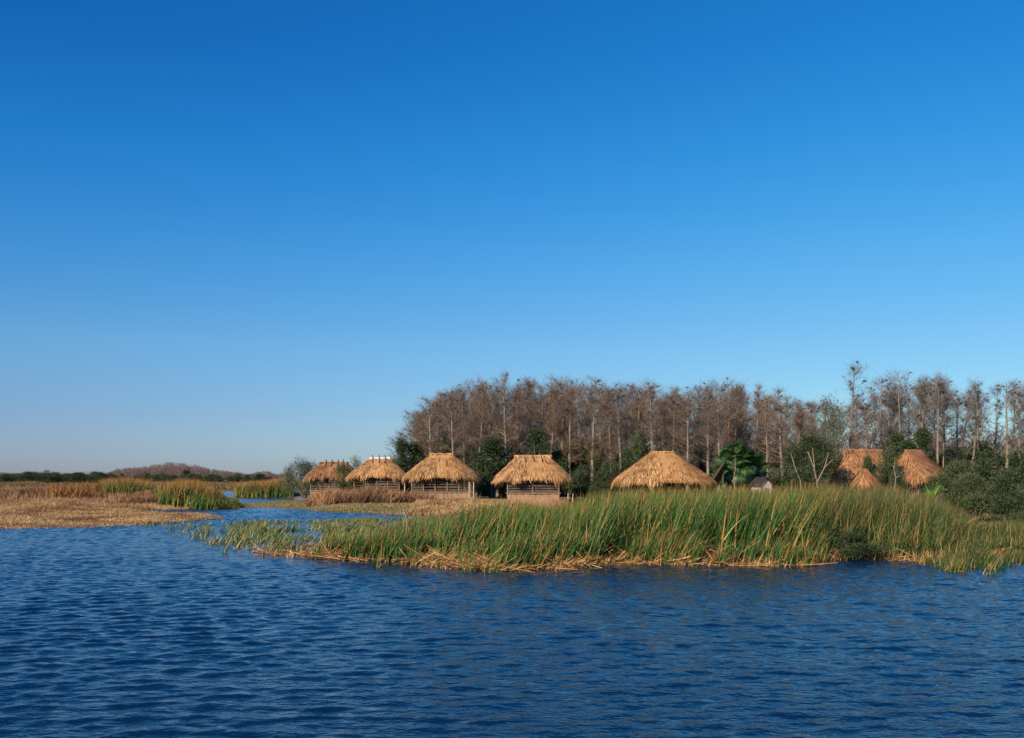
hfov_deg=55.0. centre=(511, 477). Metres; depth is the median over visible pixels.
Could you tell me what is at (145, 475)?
bush
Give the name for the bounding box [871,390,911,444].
bare cypress tree
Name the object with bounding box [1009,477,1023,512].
bush
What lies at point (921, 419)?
bare cypress tree
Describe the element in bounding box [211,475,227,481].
bush
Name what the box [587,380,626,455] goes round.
bare cypress tree
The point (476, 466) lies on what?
evergreen tree
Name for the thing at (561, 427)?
bare cypress tree
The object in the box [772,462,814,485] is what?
bush
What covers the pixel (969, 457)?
bush
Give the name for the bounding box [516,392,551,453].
bare cypress tree
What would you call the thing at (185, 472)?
evergreen tree
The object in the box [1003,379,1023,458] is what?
bare cypress tree
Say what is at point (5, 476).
bush
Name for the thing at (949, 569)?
reed clump
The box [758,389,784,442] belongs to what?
bare cypress tree
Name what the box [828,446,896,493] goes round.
thatched hut
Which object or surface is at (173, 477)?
bush
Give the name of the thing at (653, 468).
thatched hut
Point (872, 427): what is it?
bare cypress tree
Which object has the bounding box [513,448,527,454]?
bush
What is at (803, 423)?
bare cypress tree
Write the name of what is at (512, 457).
bush
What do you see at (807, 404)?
bare cypress tree
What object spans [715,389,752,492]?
bare cypress tree
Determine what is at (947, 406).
bare cypress tree
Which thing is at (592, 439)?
bare cypress tree
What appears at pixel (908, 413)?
bare cypress tree
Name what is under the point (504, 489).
bush
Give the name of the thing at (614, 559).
reed stubs
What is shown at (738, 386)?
bare cypress tree
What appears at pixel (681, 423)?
bare cypress tree
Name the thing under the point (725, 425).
bare cypress tree
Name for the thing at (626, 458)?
bush
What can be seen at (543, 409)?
bare cypress tree
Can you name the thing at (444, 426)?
bare cypress tree
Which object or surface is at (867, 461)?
bush
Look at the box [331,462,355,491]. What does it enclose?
bush
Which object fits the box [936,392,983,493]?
bare cypress tree
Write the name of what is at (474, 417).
bare cypress tree
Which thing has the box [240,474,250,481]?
bush
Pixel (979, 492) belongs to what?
bush
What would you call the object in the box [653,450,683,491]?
bush
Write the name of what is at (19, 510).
dry grass
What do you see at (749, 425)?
bare cypress tree
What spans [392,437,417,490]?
evergreen tree
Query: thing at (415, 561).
reed clump
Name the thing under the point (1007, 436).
bare cypress tree
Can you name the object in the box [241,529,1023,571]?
straw litter
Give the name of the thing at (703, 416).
bare cypress tree
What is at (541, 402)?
bare cypress tree
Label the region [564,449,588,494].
bush
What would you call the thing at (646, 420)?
bare cypress tree
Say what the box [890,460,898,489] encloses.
dead sapling
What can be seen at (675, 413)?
bare cypress tree
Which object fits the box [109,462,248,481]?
distant wood
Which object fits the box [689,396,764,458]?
bare cypress tree
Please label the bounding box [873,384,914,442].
bare cypress tree
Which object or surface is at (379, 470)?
thatched hut
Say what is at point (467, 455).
bush
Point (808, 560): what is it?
reed clump
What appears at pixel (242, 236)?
sky
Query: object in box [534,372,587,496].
bare cypress tree
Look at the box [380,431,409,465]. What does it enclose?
bare cypress tree
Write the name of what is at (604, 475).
bush
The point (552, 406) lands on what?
bare cypress tree
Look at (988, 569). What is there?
reed clump
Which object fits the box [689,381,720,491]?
bare cypress tree
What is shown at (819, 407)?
bare cypress tree
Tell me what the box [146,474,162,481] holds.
bush
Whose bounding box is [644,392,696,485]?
bare cypress tree
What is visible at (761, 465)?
cabbage palm
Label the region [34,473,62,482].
bush
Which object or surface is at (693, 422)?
bare cypress tree
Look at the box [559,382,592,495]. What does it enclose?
bare cypress tree
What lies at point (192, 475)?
bush
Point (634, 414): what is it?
bare cypress tree
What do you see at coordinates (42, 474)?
bush
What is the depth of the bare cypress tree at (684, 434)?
112.46 m
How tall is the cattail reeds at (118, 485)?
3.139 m
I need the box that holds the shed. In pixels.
[748,477,774,494]
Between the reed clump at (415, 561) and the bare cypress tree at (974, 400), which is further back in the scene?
the bare cypress tree at (974, 400)
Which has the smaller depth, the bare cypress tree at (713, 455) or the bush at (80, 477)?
the bare cypress tree at (713, 455)
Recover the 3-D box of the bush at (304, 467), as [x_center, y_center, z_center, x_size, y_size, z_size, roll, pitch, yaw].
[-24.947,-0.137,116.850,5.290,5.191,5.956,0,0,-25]
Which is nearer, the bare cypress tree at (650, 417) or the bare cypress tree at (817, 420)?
the bare cypress tree at (650, 417)
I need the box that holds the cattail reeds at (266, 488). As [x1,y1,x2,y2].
[233,477,293,496]
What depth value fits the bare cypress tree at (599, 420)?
117.70 m
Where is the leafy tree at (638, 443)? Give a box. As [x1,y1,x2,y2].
[626,428,650,491]
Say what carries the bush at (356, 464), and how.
on the ground at (297, 494)
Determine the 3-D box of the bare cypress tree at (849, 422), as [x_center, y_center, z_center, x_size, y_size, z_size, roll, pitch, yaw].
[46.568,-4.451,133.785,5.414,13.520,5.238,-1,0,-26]
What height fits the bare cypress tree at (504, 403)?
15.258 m
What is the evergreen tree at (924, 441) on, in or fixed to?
on the ground at (297, 494)
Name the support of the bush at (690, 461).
on the ground at (297, 494)
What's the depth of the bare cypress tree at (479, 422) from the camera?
113.28 m
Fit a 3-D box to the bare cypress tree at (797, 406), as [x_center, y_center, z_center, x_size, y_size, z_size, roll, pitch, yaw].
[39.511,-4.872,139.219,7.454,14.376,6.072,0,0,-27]
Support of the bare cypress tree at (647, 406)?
on the ground at (297, 494)
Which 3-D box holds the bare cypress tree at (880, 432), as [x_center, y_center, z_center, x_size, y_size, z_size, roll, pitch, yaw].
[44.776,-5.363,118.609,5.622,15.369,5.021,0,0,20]
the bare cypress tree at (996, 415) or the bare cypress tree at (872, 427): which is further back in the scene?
the bare cypress tree at (872, 427)
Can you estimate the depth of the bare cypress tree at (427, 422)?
112.75 m
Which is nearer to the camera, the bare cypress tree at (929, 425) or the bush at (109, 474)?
the bare cypress tree at (929, 425)
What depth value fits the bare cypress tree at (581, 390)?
128.57 m
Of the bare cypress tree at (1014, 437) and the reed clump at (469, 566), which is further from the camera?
the bare cypress tree at (1014, 437)
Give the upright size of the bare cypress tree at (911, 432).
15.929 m
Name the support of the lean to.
on the ground at (297, 494)
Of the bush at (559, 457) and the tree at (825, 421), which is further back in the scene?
the bush at (559, 457)
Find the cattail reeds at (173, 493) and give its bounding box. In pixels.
[147,476,224,507]
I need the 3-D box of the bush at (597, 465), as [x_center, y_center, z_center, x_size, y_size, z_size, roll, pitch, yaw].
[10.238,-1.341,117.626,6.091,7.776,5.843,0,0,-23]
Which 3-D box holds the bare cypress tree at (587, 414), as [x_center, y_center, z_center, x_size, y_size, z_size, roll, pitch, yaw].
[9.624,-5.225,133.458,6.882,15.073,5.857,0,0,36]
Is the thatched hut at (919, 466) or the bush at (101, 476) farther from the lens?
the bush at (101, 476)
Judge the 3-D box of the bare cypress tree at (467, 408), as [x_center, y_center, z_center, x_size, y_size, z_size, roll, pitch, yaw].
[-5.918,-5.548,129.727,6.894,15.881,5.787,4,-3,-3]
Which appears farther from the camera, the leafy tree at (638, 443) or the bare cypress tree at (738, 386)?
the bare cypress tree at (738, 386)
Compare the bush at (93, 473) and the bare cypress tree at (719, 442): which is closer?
the bare cypress tree at (719, 442)
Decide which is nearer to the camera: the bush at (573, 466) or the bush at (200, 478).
the bush at (573, 466)
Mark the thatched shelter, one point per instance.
(864, 477)
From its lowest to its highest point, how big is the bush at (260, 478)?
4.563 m
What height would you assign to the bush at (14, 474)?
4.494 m
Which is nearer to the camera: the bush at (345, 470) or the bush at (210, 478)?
the bush at (345, 470)
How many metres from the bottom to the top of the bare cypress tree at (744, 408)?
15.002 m
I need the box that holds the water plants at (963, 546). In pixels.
[882,531,1023,557]
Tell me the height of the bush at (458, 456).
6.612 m
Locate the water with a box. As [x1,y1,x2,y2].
[0,491,1023,737]
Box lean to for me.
[706,462,725,492]
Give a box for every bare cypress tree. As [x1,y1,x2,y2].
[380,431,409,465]
[394,407,436,468]
[401,407,436,488]
[404,394,464,493]
[408,409,435,453]
[413,389,449,452]
[416,389,452,496]
[423,387,471,455]
[431,396,448,440]
[432,395,463,493]
[436,399,470,445]
[437,382,472,440]
[441,384,478,488]
[446,383,473,444]
[455,376,479,445]
[455,385,508,495]
[457,387,516,496]
[460,380,494,495]
[462,373,499,450]
[464,393,479,442]
[465,370,527,489]
[470,381,500,491]
[480,390,527,451]
[490,383,516,445]
[491,387,508,434]
[497,374,564,494]
[497,382,533,458]
[500,379,546,495]
[508,386,545,451]
[516,379,580,495]
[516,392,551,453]
[534,372,585,493]
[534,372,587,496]
[534,385,552,444]
[535,375,576,445]
[536,390,578,449]
[540,385,572,494]
[554,387,589,496]
[557,387,596,446]
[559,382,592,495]
[560,375,604,442]
[567,374,616,484]
[576,391,601,441]
[577,383,636,467]
[579,403,613,443]
[581,380,637,452]
[583,385,624,468]
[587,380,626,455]
[593,385,620,496]
[611,385,647,465]
[613,381,629,450]
[615,379,641,456]
[616,383,671,490]
[617,385,659,449]
[621,377,679,490]
[627,396,660,487]
[629,380,668,446]
[634,388,672,488]
[642,383,691,492]
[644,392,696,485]
[656,397,705,492]
[657,385,693,450]
[659,382,704,492]
[676,394,717,452]
[682,385,715,487]
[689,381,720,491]
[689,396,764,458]
[691,384,745,484]
[691,385,722,452]
[695,373,745,492]
[704,390,761,445]
[706,390,754,492]
[712,380,755,488]
[714,385,755,490]
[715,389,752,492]
[716,386,751,491]
[720,382,768,490]
[726,395,784,454]
[740,383,793,475]
[745,393,777,477]
[749,381,771,473]
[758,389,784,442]
[763,400,789,443]
[770,397,818,446]
[778,396,804,462]
[780,397,829,442]
[789,403,814,460]
[791,409,818,445]
[804,399,838,479]
[804,404,848,436]
[810,396,835,485]
[818,399,862,457]
[828,406,848,457]
[829,400,865,456]
[832,359,885,492]
[844,385,885,448]
[844,391,889,490]
[850,401,892,491]
[864,369,905,450]
[865,367,927,440]
[871,383,910,442]
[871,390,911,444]
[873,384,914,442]
[877,376,948,447]
[884,381,915,490]
[893,370,949,492]
[902,377,943,449]
[902,388,918,441]
[912,391,932,450]
[915,363,960,496]
[916,371,972,453]
[925,373,954,457]
[926,375,967,497]
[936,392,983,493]
[945,389,998,450]
[959,376,1007,472]
[960,377,990,453]
[961,384,994,449]
[974,384,1013,473]
[987,379,1023,470]
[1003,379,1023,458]
[1004,378,1023,457]
[1009,377,1023,451]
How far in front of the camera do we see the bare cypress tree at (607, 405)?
113.39 m
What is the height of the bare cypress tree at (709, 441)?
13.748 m
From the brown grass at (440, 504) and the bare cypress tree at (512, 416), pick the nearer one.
the brown grass at (440, 504)
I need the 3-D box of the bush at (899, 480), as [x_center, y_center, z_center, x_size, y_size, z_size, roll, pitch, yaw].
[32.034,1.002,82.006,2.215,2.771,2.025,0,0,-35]
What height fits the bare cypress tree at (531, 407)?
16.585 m
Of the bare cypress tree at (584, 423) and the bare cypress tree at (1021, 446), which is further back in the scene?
the bare cypress tree at (584, 423)
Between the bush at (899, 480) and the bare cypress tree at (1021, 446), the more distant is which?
the bare cypress tree at (1021, 446)
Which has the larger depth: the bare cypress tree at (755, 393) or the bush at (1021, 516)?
the bare cypress tree at (755, 393)
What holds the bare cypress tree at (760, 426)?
on the ground at (297, 494)
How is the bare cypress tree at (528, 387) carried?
on the ground at (297, 494)
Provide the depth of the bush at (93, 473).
369.38 m
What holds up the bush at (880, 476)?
on the ground at (297, 494)
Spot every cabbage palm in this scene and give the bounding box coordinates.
[708,461,733,489]
[713,439,757,491]
[736,450,771,492]
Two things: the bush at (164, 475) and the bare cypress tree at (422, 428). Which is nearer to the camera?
the bare cypress tree at (422, 428)
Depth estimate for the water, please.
15.20 m
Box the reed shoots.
[313,524,834,570]
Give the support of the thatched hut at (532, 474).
on the ground at (297, 494)
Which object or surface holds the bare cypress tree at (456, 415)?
on the ground at (297, 494)
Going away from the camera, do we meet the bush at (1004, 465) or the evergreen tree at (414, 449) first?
the evergreen tree at (414, 449)
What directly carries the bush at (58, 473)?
on the ground at (297, 494)
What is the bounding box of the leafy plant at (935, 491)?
[924,485,942,498]
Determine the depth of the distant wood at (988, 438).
186.45 m
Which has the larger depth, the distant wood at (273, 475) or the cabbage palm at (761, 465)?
the distant wood at (273, 475)
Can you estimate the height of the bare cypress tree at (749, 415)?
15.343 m
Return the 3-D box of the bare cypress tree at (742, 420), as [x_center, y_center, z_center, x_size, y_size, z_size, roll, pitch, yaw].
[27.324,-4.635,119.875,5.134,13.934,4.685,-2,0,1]
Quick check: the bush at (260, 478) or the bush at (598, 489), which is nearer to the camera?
the bush at (598, 489)
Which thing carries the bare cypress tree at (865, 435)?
on the ground at (297, 494)
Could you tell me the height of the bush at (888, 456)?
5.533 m
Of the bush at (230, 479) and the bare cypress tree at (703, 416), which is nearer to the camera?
the bare cypress tree at (703, 416)
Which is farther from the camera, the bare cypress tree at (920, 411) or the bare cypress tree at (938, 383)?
the bare cypress tree at (920, 411)
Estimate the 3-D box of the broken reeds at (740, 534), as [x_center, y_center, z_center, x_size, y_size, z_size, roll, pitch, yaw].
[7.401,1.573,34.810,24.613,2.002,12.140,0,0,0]
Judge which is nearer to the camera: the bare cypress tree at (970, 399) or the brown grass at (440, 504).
the brown grass at (440, 504)
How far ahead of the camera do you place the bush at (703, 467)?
126.50 m
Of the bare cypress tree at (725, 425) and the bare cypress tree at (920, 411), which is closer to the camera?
the bare cypress tree at (725, 425)
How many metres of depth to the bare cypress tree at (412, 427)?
116.98 m
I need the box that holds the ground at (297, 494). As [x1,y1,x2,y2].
[1,478,1023,567]
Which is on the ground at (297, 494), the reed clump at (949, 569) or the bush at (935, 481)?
the bush at (935, 481)
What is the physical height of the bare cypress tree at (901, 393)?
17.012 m
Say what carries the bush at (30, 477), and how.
on the ground at (297, 494)
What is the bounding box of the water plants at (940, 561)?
[902,540,1023,572]
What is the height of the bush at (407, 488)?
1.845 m
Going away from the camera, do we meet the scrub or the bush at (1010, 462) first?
the bush at (1010, 462)
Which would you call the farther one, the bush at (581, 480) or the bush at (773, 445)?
the bush at (773, 445)
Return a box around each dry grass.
[0,486,157,504]
[0,496,222,528]
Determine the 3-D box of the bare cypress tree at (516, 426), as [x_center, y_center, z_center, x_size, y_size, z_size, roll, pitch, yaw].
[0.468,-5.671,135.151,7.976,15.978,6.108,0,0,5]
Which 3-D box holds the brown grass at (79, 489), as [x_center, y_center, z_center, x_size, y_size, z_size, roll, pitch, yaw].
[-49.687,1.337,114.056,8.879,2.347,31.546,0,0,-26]
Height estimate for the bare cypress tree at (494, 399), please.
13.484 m
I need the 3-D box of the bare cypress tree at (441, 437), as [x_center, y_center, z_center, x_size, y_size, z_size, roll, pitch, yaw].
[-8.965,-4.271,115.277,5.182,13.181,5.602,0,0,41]
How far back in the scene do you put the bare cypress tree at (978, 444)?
123.02 m
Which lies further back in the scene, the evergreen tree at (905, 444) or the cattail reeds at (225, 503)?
the evergreen tree at (905, 444)
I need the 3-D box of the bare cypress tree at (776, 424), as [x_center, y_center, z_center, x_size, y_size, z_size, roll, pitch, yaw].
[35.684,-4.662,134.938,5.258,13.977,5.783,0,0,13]
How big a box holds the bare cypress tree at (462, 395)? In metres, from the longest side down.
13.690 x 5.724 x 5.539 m
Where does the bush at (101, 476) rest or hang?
on the ground at (297, 494)
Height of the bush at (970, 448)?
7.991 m
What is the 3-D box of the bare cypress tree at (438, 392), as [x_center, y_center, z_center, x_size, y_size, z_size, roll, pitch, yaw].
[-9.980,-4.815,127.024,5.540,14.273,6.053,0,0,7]
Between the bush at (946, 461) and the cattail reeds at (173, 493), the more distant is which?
the bush at (946, 461)
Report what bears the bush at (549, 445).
on the ground at (297, 494)
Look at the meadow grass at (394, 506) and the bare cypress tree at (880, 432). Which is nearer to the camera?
the meadow grass at (394, 506)
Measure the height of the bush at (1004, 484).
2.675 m
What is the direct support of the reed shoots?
on the ground at (297, 494)
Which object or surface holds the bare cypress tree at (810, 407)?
on the ground at (297, 494)
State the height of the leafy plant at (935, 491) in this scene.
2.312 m
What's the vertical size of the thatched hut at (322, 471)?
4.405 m
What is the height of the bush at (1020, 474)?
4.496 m
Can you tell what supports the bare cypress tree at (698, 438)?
on the ground at (297, 494)
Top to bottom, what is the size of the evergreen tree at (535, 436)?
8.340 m
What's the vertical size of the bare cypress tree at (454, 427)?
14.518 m
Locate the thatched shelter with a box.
[847,468,881,491]
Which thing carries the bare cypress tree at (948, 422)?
on the ground at (297, 494)
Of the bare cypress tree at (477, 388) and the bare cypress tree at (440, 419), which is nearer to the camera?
the bare cypress tree at (477, 388)
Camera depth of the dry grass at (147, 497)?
98.91 m
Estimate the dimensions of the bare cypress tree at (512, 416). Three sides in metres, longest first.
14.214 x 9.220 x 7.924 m
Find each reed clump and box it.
[307,544,328,558]
[406,548,423,567]
[461,550,484,571]
[477,554,503,572]
[797,542,820,566]
[944,556,963,572]
[981,554,1003,574]
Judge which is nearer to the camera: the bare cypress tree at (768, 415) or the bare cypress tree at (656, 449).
the bare cypress tree at (656, 449)
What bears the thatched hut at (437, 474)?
on the ground at (297, 494)
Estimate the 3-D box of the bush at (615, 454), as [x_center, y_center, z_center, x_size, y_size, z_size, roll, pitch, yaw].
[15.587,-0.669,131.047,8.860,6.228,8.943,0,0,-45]
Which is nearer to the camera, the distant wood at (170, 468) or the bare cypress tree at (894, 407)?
the bare cypress tree at (894, 407)
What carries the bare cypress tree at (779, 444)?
on the ground at (297, 494)
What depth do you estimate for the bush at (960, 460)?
123.53 m
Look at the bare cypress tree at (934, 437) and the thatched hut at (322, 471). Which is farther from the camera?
the bare cypress tree at (934, 437)
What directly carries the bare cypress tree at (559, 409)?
on the ground at (297, 494)
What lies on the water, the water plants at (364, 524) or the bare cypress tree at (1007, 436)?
the water plants at (364, 524)
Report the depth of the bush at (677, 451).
118.24 m
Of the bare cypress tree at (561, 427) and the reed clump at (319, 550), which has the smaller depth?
the reed clump at (319, 550)
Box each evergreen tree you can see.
[179,470,190,479]
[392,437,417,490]
[398,441,425,493]
[462,451,487,496]
[469,435,509,497]
[523,427,550,494]
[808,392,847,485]
[883,429,912,487]
[893,437,926,492]
[910,426,939,496]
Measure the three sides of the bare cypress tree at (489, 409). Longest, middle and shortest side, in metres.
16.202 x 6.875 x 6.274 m
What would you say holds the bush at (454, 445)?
on the ground at (297, 494)
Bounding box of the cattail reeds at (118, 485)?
[94,475,156,494]
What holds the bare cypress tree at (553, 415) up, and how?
on the ground at (297, 494)
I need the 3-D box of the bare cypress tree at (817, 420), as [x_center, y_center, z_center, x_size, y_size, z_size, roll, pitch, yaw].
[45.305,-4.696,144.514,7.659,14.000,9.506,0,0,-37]
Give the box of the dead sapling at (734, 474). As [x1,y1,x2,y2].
[732,461,736,490]
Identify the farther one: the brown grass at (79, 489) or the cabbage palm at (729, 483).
the brown grass at (79, 489)
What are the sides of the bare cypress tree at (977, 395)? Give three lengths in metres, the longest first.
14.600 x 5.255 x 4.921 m
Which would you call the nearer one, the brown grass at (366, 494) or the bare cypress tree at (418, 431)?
the brown grass at (366, 494)
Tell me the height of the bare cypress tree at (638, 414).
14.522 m
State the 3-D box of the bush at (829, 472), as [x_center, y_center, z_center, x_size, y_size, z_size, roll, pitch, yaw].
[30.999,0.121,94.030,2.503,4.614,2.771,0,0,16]
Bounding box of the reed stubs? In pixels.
[260,545,1020,571]
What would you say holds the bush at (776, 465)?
on the ground at (297, 494)
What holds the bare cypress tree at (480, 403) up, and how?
on the ground at (297, 494)
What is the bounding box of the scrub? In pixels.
[0,480,302,489]
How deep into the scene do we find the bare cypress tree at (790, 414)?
122.34 m
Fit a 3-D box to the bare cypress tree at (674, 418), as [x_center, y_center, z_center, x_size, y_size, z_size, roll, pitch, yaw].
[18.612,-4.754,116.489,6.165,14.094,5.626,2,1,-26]
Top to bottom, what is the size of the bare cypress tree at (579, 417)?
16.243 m
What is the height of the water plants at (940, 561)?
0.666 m
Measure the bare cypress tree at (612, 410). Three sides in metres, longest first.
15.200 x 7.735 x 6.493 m
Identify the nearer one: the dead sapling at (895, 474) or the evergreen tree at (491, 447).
the dead sapling at (895, 474)
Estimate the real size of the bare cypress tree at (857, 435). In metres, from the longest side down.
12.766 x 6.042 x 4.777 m
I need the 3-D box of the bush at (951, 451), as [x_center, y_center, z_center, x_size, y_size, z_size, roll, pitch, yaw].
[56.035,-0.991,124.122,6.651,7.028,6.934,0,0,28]
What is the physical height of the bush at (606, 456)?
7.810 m
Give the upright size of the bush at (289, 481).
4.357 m
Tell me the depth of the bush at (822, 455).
82.25 m
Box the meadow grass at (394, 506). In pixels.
[239,496,539,515]
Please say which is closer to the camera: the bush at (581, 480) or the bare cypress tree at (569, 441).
the bush at (581, 480)
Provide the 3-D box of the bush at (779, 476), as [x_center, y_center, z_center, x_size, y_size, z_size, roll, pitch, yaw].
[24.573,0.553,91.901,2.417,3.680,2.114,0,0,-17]
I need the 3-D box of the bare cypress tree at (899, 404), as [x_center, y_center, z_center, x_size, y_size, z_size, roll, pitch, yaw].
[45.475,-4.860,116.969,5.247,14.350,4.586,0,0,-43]
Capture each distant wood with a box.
[0,469,87,480]
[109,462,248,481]
[245,470,294,480]
[466,427,1023,464]
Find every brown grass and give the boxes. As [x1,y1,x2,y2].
[41,479,107,499]
[302,481,439,506]
[408,496,569,515]
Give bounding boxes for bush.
[0,473,15,482]
[7,473,27,481]
[12,470,36,481]
[33,473,46,480]
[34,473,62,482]
[53,472,64,481]
[60,473,73,479]
[64,471,92,482]
[87,471,97,479]
[90,471,110,482]
[100,473,124,479]
[142,473,149,481]
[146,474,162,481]
[158,473,170,481]
[162,474,181,481]
[182,473,198,481]
[194,474,204,481]
[202,473,220,481]
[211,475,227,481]
[226,475,234,481]
[232,473,243,482]
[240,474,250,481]
[247,473,273,481]
[278,463,302,497]
[283,457,318,497]
[305,480,324,491]
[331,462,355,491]
[349,454,364,487]
[400,483,410,492]
[425,433,462,493]
[454,447,470,462]
[459,441,487,493]
[481,441,523,494]
[495,446,517,496]
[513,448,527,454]
[542,439,555,494]
[548,443,586,496]
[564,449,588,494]
[569,461,600,498]
[576,436,609,487]
[582,438,608,487]
[586,480,615,497]
[592,458,627,494]
[608,445,638,494]
[611,451,647,490]
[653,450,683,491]
[667,438,689,492]
[675,437,701,491]
[684,449,714,491]
[754,450,786,488]
[758,440,789,474]
[768,466,786,490]
[770,430,842,494]
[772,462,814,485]
[783,458,812,486]
[825,459,847,488]
[829,530,890,559]
[859,451,876,493]
[872,460,886,495]
[878,445,905,489]
[888,473,908,494]
[923,474,950,505]
[929,458,977,508]
[935,455,959,473]
[939,444,968,494]
[945,453,967,492]
[947,470,996,520]
[954,444,1015,513]
[962,448,990,492]
[964,434,1005,473]
[985,443,1023,513]
[985,474,1023,521]
[997,458,1015,473]
[1001,509,1023,525]
[1008,458,1022,480]
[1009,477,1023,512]
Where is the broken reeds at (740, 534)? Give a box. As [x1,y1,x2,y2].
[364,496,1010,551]
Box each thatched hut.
[303,459,360,496]
[344,455,408,494]
[402,453,481,499]
[491,452,573,500]
[609,451,718,496]
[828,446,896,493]
[889,449,955,498]
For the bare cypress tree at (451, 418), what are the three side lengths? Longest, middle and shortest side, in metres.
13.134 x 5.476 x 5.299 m
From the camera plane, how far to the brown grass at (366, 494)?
85.10 m
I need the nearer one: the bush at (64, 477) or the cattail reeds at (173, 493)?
the cattail reeds at (173, 493)
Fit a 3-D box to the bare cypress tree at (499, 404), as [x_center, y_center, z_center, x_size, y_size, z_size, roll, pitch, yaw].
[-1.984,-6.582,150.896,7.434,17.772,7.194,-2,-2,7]
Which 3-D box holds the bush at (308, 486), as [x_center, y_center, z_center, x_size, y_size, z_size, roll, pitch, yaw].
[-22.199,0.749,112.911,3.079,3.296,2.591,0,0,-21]
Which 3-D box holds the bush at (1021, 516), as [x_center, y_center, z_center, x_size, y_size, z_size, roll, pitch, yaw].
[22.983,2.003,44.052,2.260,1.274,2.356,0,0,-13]
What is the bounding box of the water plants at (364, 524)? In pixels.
[145,514,471,553]
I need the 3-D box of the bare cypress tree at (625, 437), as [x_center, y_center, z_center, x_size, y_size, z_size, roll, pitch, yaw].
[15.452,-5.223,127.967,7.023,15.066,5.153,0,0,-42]
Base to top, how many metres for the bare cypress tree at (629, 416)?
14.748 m
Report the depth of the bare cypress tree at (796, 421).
116.80 m
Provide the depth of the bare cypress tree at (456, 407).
138.31 m
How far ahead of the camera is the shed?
79.64 m
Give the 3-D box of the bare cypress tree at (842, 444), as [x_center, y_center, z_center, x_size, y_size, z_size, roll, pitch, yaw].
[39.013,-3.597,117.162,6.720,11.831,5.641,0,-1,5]
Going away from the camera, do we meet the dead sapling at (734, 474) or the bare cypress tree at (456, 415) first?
the dead sapling at (734, 474)
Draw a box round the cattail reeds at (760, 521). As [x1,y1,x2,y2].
[309,479,858,562]
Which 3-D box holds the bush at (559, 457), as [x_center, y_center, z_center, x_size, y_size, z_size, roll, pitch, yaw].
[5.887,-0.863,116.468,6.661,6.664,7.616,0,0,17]
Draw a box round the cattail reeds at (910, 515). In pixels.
[764,479,1023,557]
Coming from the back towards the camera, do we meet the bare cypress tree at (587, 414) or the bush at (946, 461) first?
the bare cypress tree at (587, 414)
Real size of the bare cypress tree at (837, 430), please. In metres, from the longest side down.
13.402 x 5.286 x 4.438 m
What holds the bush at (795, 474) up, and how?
on the ground at (297, 494)
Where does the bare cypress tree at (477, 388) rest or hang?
on the ground at (297, 494)
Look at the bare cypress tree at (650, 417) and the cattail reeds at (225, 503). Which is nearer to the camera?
the cattail reeds at (225, 503)
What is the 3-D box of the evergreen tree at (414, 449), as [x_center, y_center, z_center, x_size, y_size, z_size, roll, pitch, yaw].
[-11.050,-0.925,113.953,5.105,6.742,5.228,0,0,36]
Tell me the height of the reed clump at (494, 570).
0.671 m
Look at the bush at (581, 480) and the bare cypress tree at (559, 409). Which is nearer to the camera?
the bush at (581, 480)
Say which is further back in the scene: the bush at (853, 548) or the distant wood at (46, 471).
the distant wood at (46, 471)
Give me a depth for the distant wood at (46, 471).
687.17 m
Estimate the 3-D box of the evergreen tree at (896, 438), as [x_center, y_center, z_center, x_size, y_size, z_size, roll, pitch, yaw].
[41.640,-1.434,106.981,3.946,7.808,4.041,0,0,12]
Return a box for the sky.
[0,0,1023,477]
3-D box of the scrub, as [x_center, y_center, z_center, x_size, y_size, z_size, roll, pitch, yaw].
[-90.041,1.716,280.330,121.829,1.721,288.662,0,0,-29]
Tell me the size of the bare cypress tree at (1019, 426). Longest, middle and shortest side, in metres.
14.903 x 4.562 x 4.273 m
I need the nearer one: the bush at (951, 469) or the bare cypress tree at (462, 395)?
the bush at (951, 469)
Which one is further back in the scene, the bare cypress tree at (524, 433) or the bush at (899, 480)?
the bare cypress tree at (524, 433)
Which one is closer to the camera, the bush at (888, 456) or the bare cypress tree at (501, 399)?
the bush at (888, 456)
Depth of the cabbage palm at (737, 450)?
84.31 m
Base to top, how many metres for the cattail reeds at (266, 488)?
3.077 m
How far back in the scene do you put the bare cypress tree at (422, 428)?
128.90 m
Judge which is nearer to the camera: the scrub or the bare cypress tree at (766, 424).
the bare cypress tree at (766, 424)
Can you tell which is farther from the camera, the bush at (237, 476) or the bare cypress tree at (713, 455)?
the bush at (237, 476)
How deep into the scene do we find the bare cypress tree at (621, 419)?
150.73 m
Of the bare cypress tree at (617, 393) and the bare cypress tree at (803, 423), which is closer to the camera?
the bare cypress tree at (617, 393)
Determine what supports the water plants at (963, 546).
on the ground at (297, 494)
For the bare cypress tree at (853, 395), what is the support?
on the ground at (297, 494)
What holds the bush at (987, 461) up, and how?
on the ground at (297, 494)
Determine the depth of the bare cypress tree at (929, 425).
117.84 m
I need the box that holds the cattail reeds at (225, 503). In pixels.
[183,491,240,509]

